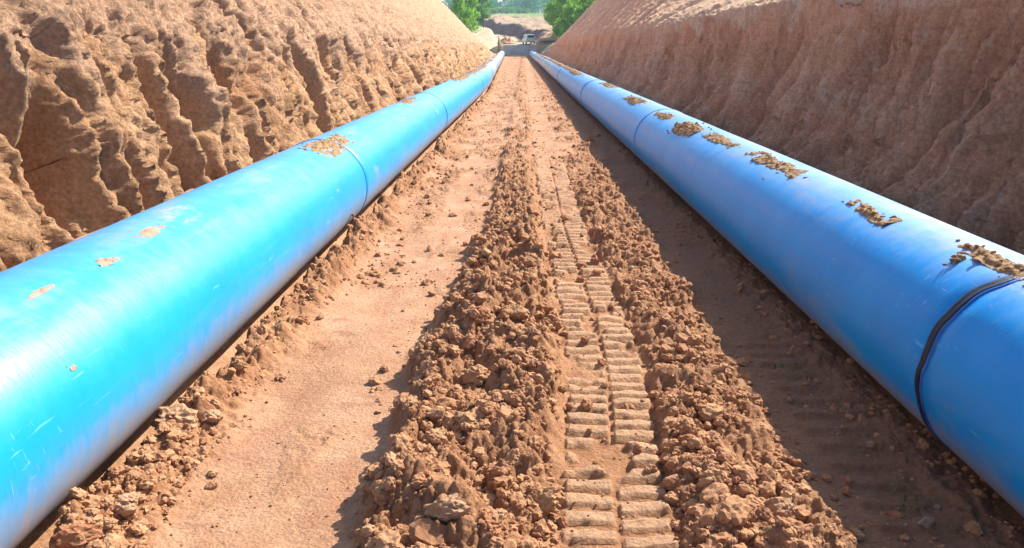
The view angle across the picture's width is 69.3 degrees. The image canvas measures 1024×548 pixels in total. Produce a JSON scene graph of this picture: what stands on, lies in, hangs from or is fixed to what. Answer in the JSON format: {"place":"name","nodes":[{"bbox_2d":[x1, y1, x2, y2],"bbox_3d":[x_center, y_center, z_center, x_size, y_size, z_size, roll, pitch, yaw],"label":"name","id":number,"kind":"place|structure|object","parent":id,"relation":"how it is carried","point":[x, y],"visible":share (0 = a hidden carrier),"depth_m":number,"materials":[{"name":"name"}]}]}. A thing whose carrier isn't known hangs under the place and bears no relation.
{"place":"outdoors","nodes":[
{"label":"outdoors","id":0,"kind":"place"},
{"bbox_2d":[0,0,493,271],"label":"hill","id":1,"kind":"structure","parent":0,"point":[113,111],"depth_m":7.91,"materials":[{"name":"soil"}]},
{"bbox_2d":[450,0,474,26],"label":"tree","id":2,"kind":"object","parent":1,"relation":"on","point":[467,20],"visible":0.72,"depth_m":128.50,"materials":[{"name":"green plant"}]},
{"bbox_2d":[454,13,555,53],"bbox_3d":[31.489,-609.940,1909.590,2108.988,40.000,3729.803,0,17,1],"label":"terrain","id":3,"kind":"structure","parent":0,"point":[498,27],"depth_m":173.65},
{"bbox_2d":[456,0,481,32],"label":"tree","id":4,"kind":"object","parent":3,"relation":"on","point":[476,13],"visible":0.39,"depth_m":137.36,"materials":[{"name":"green plant"}]},
{"bbox_2d":[466,0,489,27],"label":"tree","id":5,"kind":"object","parent":3,"relation":"on","point":[481,9],"visible":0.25,"depth_m":146.08,"materials":[{"name":"green plant"}]},
{"bbox_2d":[478,0,493,27],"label":"tree","id":6,"kind":"object","parent":3,"relation":"on","point":[484,15],"visible":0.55,"depth_m":157.72,"materials":[{"name":"green plant"}]},
{"bbox_2d":[455,7,530,13],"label":"undergrowth","id":7,"kind":"object","parent":3,"relation":"on","point":[505,10],"visible":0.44,"depth_m":387.88,"materials":[{"name":"green plant"}]},
{"bbox_2d":[442,0,569,13],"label":"forest","id":8,"kind":"object","parent":3,"relation":"on","point":[535,6],"visible":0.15,"depth_m":413.14,"materials":[{"name":"green plant"}]},
{"bbox_2d":[497,35,516,43],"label":"soil heap","id":9,"kind":"object","parent":3,"relation":"on","point":[506,40],"visible":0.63,"depth_m":143.93,"materials":[{"name":"brown soil"}]},
{"bbox_2d":[522,34,534,43],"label":"van","id":10,"kind":"object","parent":3,"relation":"on","point":[530,38],"visible":0.98,"depth_m":141.53,"materials":[{"name":"white paint"}]},
{"bbox_2d":[539,31,558,40],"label":"soil heap","id":11,"kind":"object","parent":3,"relation":"on","point":[551,36],"visible":0.52,"depth_m":142.60,"materials":[{"name":"brown soil"}]},
{"bbox_2d":[543,0,557,26],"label":"tree","id":12,"kind":"object","parent":3,"relation":"on","point":[545,10],"visible":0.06,"depth_m":157.75,"materials":[{"name":"green plant"}]},
{"bbox_2d":[542,0,559,35],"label":"tree","id":13,"kind":"object","parent":3,"relation":"on","point":[551,6],"visible":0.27,"depth_m":140.09,"materials":[{"name":"green plant"}]},
{"bbox_2d":[545,0,571,38],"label":"tree","id":14,"kind":"object","parent":3,"relation":"on","point":[556,15],"visible":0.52,"depth_m":132.88,"materials":[{"name":"green plant"}]},
{"bbox_2d":[16,53,1023,547],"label":"ground","id":15,"kind":"structure","parent":0,"point":[362,329],"depth_m":4.43,"materials":[{"name":"soil"}]},
{"bbox_2d":[50,524,103,547],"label":"clay lump","id":16,"kind":"object","parent":15,"relation":"on","point":[64,536],"visible":0.94,"depth_m":2.88,"materials":[{"name":"brown soil"}]},
{"bbox_2d":[102,518,115,529],"bbox_3d":[-1.630,1.012,2.988,0.076,0.049,0.051,3,9,9],"label":"stone","id":17,"kind":"object","parent":15,"relation":"on","point":[108,523],"visible":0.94,"depth_m":2.97,"materials":[{"name":"brown stone"}]},
{"bbox_2d":[114,491,139,515],"bbox_3d":[-1.625,0.969,3.120,0.115,0.085,0.122,-4,11,-2],"label":"clay lump","id":18,"kind":"object","parent":15,"relation":"on","point":[126,504],"visible":0.99,"depth_m":3.09,"materials":[{"name":"brown soil"}]},
{"bbox_2d":[150,403,199,430],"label":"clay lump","id":19,"kind":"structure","parent":15,"relation":"on","point":[180,413],"depth_m":3.82,"materials":[{"name":"brown soil"}]},
{"bbox_2d":[200,409,223,423],"bbox_3d":[-1.607,0.759,3.950,0.126,0.079,0.124,1,9,-25],"label":"clay lump","id":20,"kind":"object","parent":15,"relation":"on","point":[211,416],"visible":1,"depth_m":3.92,"materials":[{"name":"brown soil"}]},
{"bbox_2d":[232,359,246,369],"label":"clay lump","id":21,"kind":"object","parent":15,"relation":"on","point":[239,364],"visible":0.98,"depth_m":4.45,"materials":[{"name":"brown soil"}]},
{"bbox_2d":[0,51,504,547],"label":"pipeline","id":22,"kind":"object","parent":15,"relation":"on","point":[140,331],"visible":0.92,"depth_m":3.85,"materials":[{"name":"blue plastic"}]},
{"bbox_2d":[26,284,54,300],"bbox_3d":[-2.056,0.081,3.222,0.036,0.022,0.220,0,17,1],"label":"mud patch","id":23,"kind":"object","parent":22,"relation":"on","point":[39,292],"visible":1,"depth_m":3.22,"materials":[{"name":"beige soil"}]},
{"bbox_2d":[66,364,77,370],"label":"mud patch","id":24,"kind":"object","parent":22,"relation":"on","point":[73,367],"visible":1,"depth_m":3.04,"materials":[{"name":"beige soil"}]},
{"bbox_2d":[95,257,118,266],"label":"mud patch","id":25,"kind":"object","parent":22,"relation":"on","point":[102,262],"visible":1,"depth_m":3.69,"materials":[{"name":"brown soil"}]},
{"bbox_2d":[131,225,164,242],"bbox_3d":[-2.058,-0.228,4.178,0.080,0.037,0.360,0,17,1],"label":"mud patch","id":26,"kind":"object","parent":22,"relation":"on","point":[149,232],"visible":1,"depth_m":4.19,"materials":[{"name":"brown soil"}]},
{"bbox_2d":[298,132,354,157],"bbox_3d":[-1.973,-1.377,7.948,0.396,0.146,1.626,0,17,1],"label":"mud patch","id":27,"kind":"object","parent":22,"relation":"on","point":[327,144],"visible":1,"depth_m":7.78,"materials":[{"name":"brown soil"}]},
{"bbox_2d":[397,97,418,103],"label":"mud patch","id":28,"kind":"object","parent":22,"relation":"on","point":[409,101],"visible":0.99,"depth_m":13.54,"materials":[{"name":"brown soil"}]},
{"bbox_2d":[452,73,471,80],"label":"mud patch","id":29,"kind":"object","parent":22,"relation":"on","point":[462,77],"visible":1,"depth_m":23.43,"materials":[{"name":"brown soil"}]},
{"bbox_2d":[468,68,481,73],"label":"mud patch","id":30,"kind":"object","parent":22,"relation":"on","point":[474,71],"visible":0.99,"depth_m":29.40,"materials":[{"name":"brown soil"}]},
{"bbox_2d":[47,85,491,547],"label":"rubble","id":31,"kind":"object","parent":15,"relation":"on","point":[92,504],"visible":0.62,"depth_m":3.43,"materials":[{"name":"soil"}]},
{"bbox_2d":[298,315,307,323],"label":"clay lump","id":32,"kind":"object","parent":15,"relation":"on","point":[305,319],"visible":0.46,"depth_m":5.38,"materials":[{"name":"brown soil"}]},
{"bbox_2d":[317,313,323,319],"bbox_3d":[-1.451,0.326,5.592,0.050,0.066,0.065,2,17,5],"label":"stone","id":33,"kind":"object","parent":15,"relation":"on","point":[320,316],"visible":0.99,"depth_m":5.57,"materials":[{"name":"stone"}]},
{"bbox_2d":[168,80,680,547],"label":"grit","id":34,"kind":"object","parent":15,"relation":"on","point":[373,272],"visible":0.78,"depth_m":7.11,"materials":[{"name":"soil"}]},
{"bbox_2d":[423,426,446,439],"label":"clay lump","id":35,"kind":"object","parent":15,"relation":"on","point":[441,430],"visible":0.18,"depth_m":3.65,"materials":[{"name":"brown soil"}]},
{"bbox_2d":[423,493,470,522],"bbox_3d":[-0.255,0.935,2.909,0.189,0.133,0.105,-4,12,-4],"label":"clay lump","id":36,"kind":"object","parent":15,"relation":"on","point":[454,506],"visible":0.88,"depth_m":2.88,"materials":[{"name":"brown soil"}]},
{"bbox_2d":[460,364,489,386],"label":"clay lump","id":37,"kind":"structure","parent":15,"relation":"on","point":[478,374],"depth_m":4.31,"materials":[{"name":"brown soil"}]},
{"bbox_2d":[461,304,489,323],"bbox_3d":[-0.248,0.287,4.988,0.142,0.149,0.185,13,22,37],"label":"dirt clod","id":38,"kind":"object","parent":15,"relation":"on","point":[484,314],"depth_m":4.96,"materials":[{"name":"brown soil"}]},
{"bbox_2d":[505,448,522,466],"bbox_3d":[0.014,0.866,3.495,0.092,0.081,0.107,12,28,3],"label":"clay lump","id":39,"kind":"object","parent":15,"relation":"on","point":[513,455],"visible":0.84,"depth_m":3.47,"materials":[{"name":"brown soil"}]},
{"bbox_2d":[500,304,530,319],"bbox_3d":[0.024,0.275,5.131,0.206,0.122,0.149,-6,18,-18],"label":"clay slab","id":40,"kind":"object","parent":15,"relation":"on","point":[517,312],"depth_m":5.09,"materials":[{"name":"brown soil"}]},
{"bbox_2d":[503,45,537,55],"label":"retaining wall","id":41,"kind":"structure","parent":15,"relation":"on","point":[516,50],"depth_m":133.04,"materials":[{"name":"grey concrete"}]},
{"bbox_2d":[525,487,564,514],"bbox_3d":[0.152,0.994,3.254,0.143,0.130,0.153,14,22,38],"label":"clay lump","id":42,"kind":"object","parent":15,"relation":"on","point":[549,500],"visible":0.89,"depth_m":3.22,"materials":[{"name":"brown soil"}]},
{"bbox_2d":[586,136,593,141],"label":"clay lump","id":43,"kind":"object","parent":15,"relation":"on","point":[590,138],"visible":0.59,"depth_m":15.81,"materials":[{"name":"brown soil"}]},
{"bbox_2d":[313,103,868,547],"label":"dirt crumbs","id":44,"kind":"object","parent":15,"relation":"on","point":[744,506],"visible":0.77,"depth_m":3.72,"materials":[{"name":"soil"}]},
{"bbox_2d":[463,336,478,348],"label":"clay lump","id":45,"kind":"object","parent":44,"relation":"on","point":[469,342],"visible":0.99,"depth_m":4.69,"materials":[{"name":"brown soil"}]},
{"bbox_2d":[454,411,488,429],"bbox_3d":[-0.210,0.755,3.782,0.184,0.131,0.156,4,22,5],"label":"clay lump","id":46,"kind":"object","parent":44,"relation":"on","point":[469,417],"visible":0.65,"depth_m":3.73,"materials":[{"name":"brown soil"}]},
{"bbox_2d":[477,510,504,536],"bbox_3d":[-0.087,0.980,2.877,0.111,0.111,0.135,3,17,9],"label":"clay lump","id":47,"kind":"object","parent":44,"relation":"on","point":[486,522],"visible":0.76,"depth_m":2.85,"materials":[{"name":"brown soil"}]},
{"bbox_2d":[678,434,694,445],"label":"clay lump","id":48,"kind":"object","parent":44,"relation":"on","point":[687,437],"visible":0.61,"depth_m":3.61,"materials":[{"name":"brown soil"}]},
{"bbox_2d":[597,358,605,365],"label":"clay lump","id":49,"kind":"object","parent":15,"relation":"on","point":[600,361],"visible":1,"depth_m":4.74,"materials":[{"name":"brown soil"}]},
{"bbox_2d":[603,172,613,176],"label":"clay lump","id":50,"kind":"object","parent":15,"relation":"on","point":[607,174],"visible":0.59,"depth_m":11.53,"materials":[{"name":"brown soil"}]},
{"bbox_2d":[694,402,723,421],"bbox_3d":[1.075,0.759,4.000,0.174,0.120,0.165,-1,12,9],"label":"clay slab","id":51,"kind":"object","parent":15,"relation":"on","point":[707,411],"depth_m":3.95,"materials":[{"name":"brown soil"}]},
{"bbox_2d":[713,336,720,343],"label":"clay lump","id":52,"kind":"object","parent":15,"relation":"on","point":[716,339],"visible":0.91,"depth_m":5.10,"materials":[{"name":"brown soil"}]},
{"bbox_2d":[733,358,747,366],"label":"clay lump","id":53,"kind":"object","parent":15,"relation":"on","point":[741,361],"visible":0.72,"depth_m":4.79,"materials":[{"name":"brown soil"}]},
{"bbox_2d":[529,51,1023,517],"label":"pipeline","id":54,"kind":"object","parent":15,"relation":"on","point":[909,322],"visible":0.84,"depth_m":4.26,"materials":[{"name":"blue plastic"}]},
{"bbox_2d":[568,69,585,75],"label":"mud patch","id":55,"kind":"object","parent":54,"relation":"on","point":[574,72],"visible":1,"depth_m":29.48,"materials":[{"name":"brown soil"}]},
{"bbox_2d":[599,82,617,87],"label":"mud patch","id":56,"kind":"object","parent":54,"relation":"on","point":[605,84],"visible":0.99,"depth_m":19.58,"materials":[{"name":"brown soil"}]},
{"bbox_2d":[622,95,646,105],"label":"mud patch","id":57,"kind":"object","parent":54,"relation":"on","point":[633,100],"visible":1,"depth_m":14.39,"materials":[{"name":"brown soil"}]},
{"bbox_2d":[654,110,676,119],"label":"mud patch","id":58,"kind":"object","parent":54,"relation":"on","point":[665,116],"visible":1,"depth_m":11.38,"materials":[{"name":"brown soil"}]},
{"bbox_2d":[666,119,711,136],"bbox_3d":[2.347,-1.931,9.869,0.480,0.197,1.274,0,17,1],"label":"mud patch","id":59,"kind":"object","parent":54,"relation":"on","point":[686,128],"visible":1,"depth_m":9.73,"materials":[{"name":"brown soil"}]},
{"bbox_2d":[701,132,740,148],"bbox_3d":[2.421,-1.526,8.429,0.287,0.082,1.459,0,17,1],"label":"mud patch","id":60,"kind":"object","parent":54,"relation":"on","point":[716,138],"visible":1,"depth_m":8.37,"materials":[{"name":"brown soil"}]},
{"bbox_2d":[745,151,809,180],"bbox_3d":[2.390,-0.972,6.699,0.351,0.134,1.733,2,17,7],"label":"mud patch","id":61,"kind":"object","parent":54,"relation":"on","point":[787,168],"visible":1,"depth_m":6.57,"materials":[{"name":"brown soil"}]},
{"bbox_2d":[841,199,901,226],"bbox_3d":[2.316,-0.412,4.834,0.135,0.066,0.698,0,17,1],"label":"mud patch","id":62,"kind":"object","parent":54,"relation":"on","point":[870,213],"visible":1,"depth_m":4.72,"materials":[{"name":"brown soil"}]},
{"bbox_2d":[942,254,965,265],"bbox_3d":[2.272,-0.072,3.777,0.142,0.061,0.073,-10,20,-30],"label":"mud patch","id":63,"kind":"object","parent":54,"relation":"on","point":[954,258],"visible":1,"depth_m":3.76,"materials":[{"name":"brown soil"}]},
{"bbox_2d":[956,239,1023,276],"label":"mud patch","id":64,"kind":"object","parent":54,"relation":"on","point":[999,263],"visible":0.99,"depth_m":3.65,"materials":[{"name":"brown soil"}]},
{"bbox_2d":[1005,268,1023,286],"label":"mud patch","id":65,"kind":"object","parent":54,"relation":"on","point":[1016,273],"visible":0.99,"depth_m":3.44,"materials":[{"name":"brown soil"}]},
{"bbox_2d":[763,497,796,518],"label":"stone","id":66,"kind":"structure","parent":15,"relation":"on","point":[782,507],"depth_m":3.15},
{"bbox_2d":[842,485,851,496],"bbox_3d":[1.559,1.014,3.449,0.037,0.048,0.059,-14,15,-6],"label":"stone","id":67,"kind":"object","parent":15,"relation":"on","point":[845,490],"visible":1,"depth_m":3.44,"materials":[{"name":"brown stone"}]},
{"bbox_2d":[849,527,865,540],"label":"clay lump","id":68,"kind":"object","parent":15,"relation":"on","point":[858,534],"visible":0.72,"depth_m":3.13,"materials":[{"name":"brown soil"}]},
{"bbox_2d":[866,440,875,448],"bbox_3d":[1.857,0.881,3.831,0.049,0.043,0.041,12,25,23],"label":"stone","id":69,"kind":"object","parent":15,"relation":"on","point":[871,444],"visible":1,"depth_m":3.82,"materials":[{"name":"stone"}]},
{"bbox_2d":[887,511,903,517],"bbox_3d":[1.701,1.074,3.278,0.073,0.044,0.060,5,10,-14],"label":"stone","id":70,"kind":"object","parent":15,"relation":"on","point":[897,514],"visible":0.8,"depth_m":3.27,"materials":[{"name":"brown stone"}]},
{"bbox_2d":[918,516,934,527],"bbox_3d":[1.788,1.072,3.196,0.073,0.058,0.052,-9,25,-4],"label":"stone","id":71,"kind":"object","parent":15,"relation":"on","point":[926,521],"visible":1,"depth_m":3.18,"materials":[{"name":"grey stone"}]},
{"bbox_2d":[934,504,940,509],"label":"stone","id":72,"kind":"object","parent":15,"relation":"on","point":[937,507],"visible":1,"depth_m":3.33,"materials":[{"name":"grey stone"}]},
{"bbox_2d":[963,520,982,536],"bbox_3d":[1.960,1.083,3.141,0.051,0.067,0.074,-13,22,-37],"label":"clay lump","id":73,"kind":"object","parent":15,"relation":"on","point":[973,527],"visible":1,"depth_m":3.13,"materials":[{"name":"brown soil"}]},
{"bbox_2d":[542,0,1023,254],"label":"hill","id":74,"kind":"structure","parent":0,"point":[917,105],"depth_m":9.23,"materials":[{"name":"red soil"}]},
{"bbox_2d":[556,0,585,36],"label":"tree","id":75,"kind":"object","parent":74,"relation":"on","point":[567,12],"visible":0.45,"depth_m":123.84,"materials":[{"name":"green plant"}]},
{"bbox_2d":[570,0,592,21],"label":"tree","id":76,"kind":"object","parent":74,"relation":"on","point":[576,14],"visible":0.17,"depth_m":120.64,"materials":[{"name":"green plant"}]},
{"bbox_2d":[640,177,925,512],"bbox_3d":[2.000,-0.195,7.211,0.565,0.122,8.452,0,17,1],"label":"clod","id":77,"kind":"object","parent":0,"point":[915,499],"visible":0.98,"depth_m":4.76,"materials":[{"name":"brown soil"}]},
{"bbox_2d":[566,97,1023,547],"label":"gravel","id":78,"kind":"structure","parent":0,"point":[925,446],"depth_m":4.12,"materials":[{"name":"soil"}]}
]}

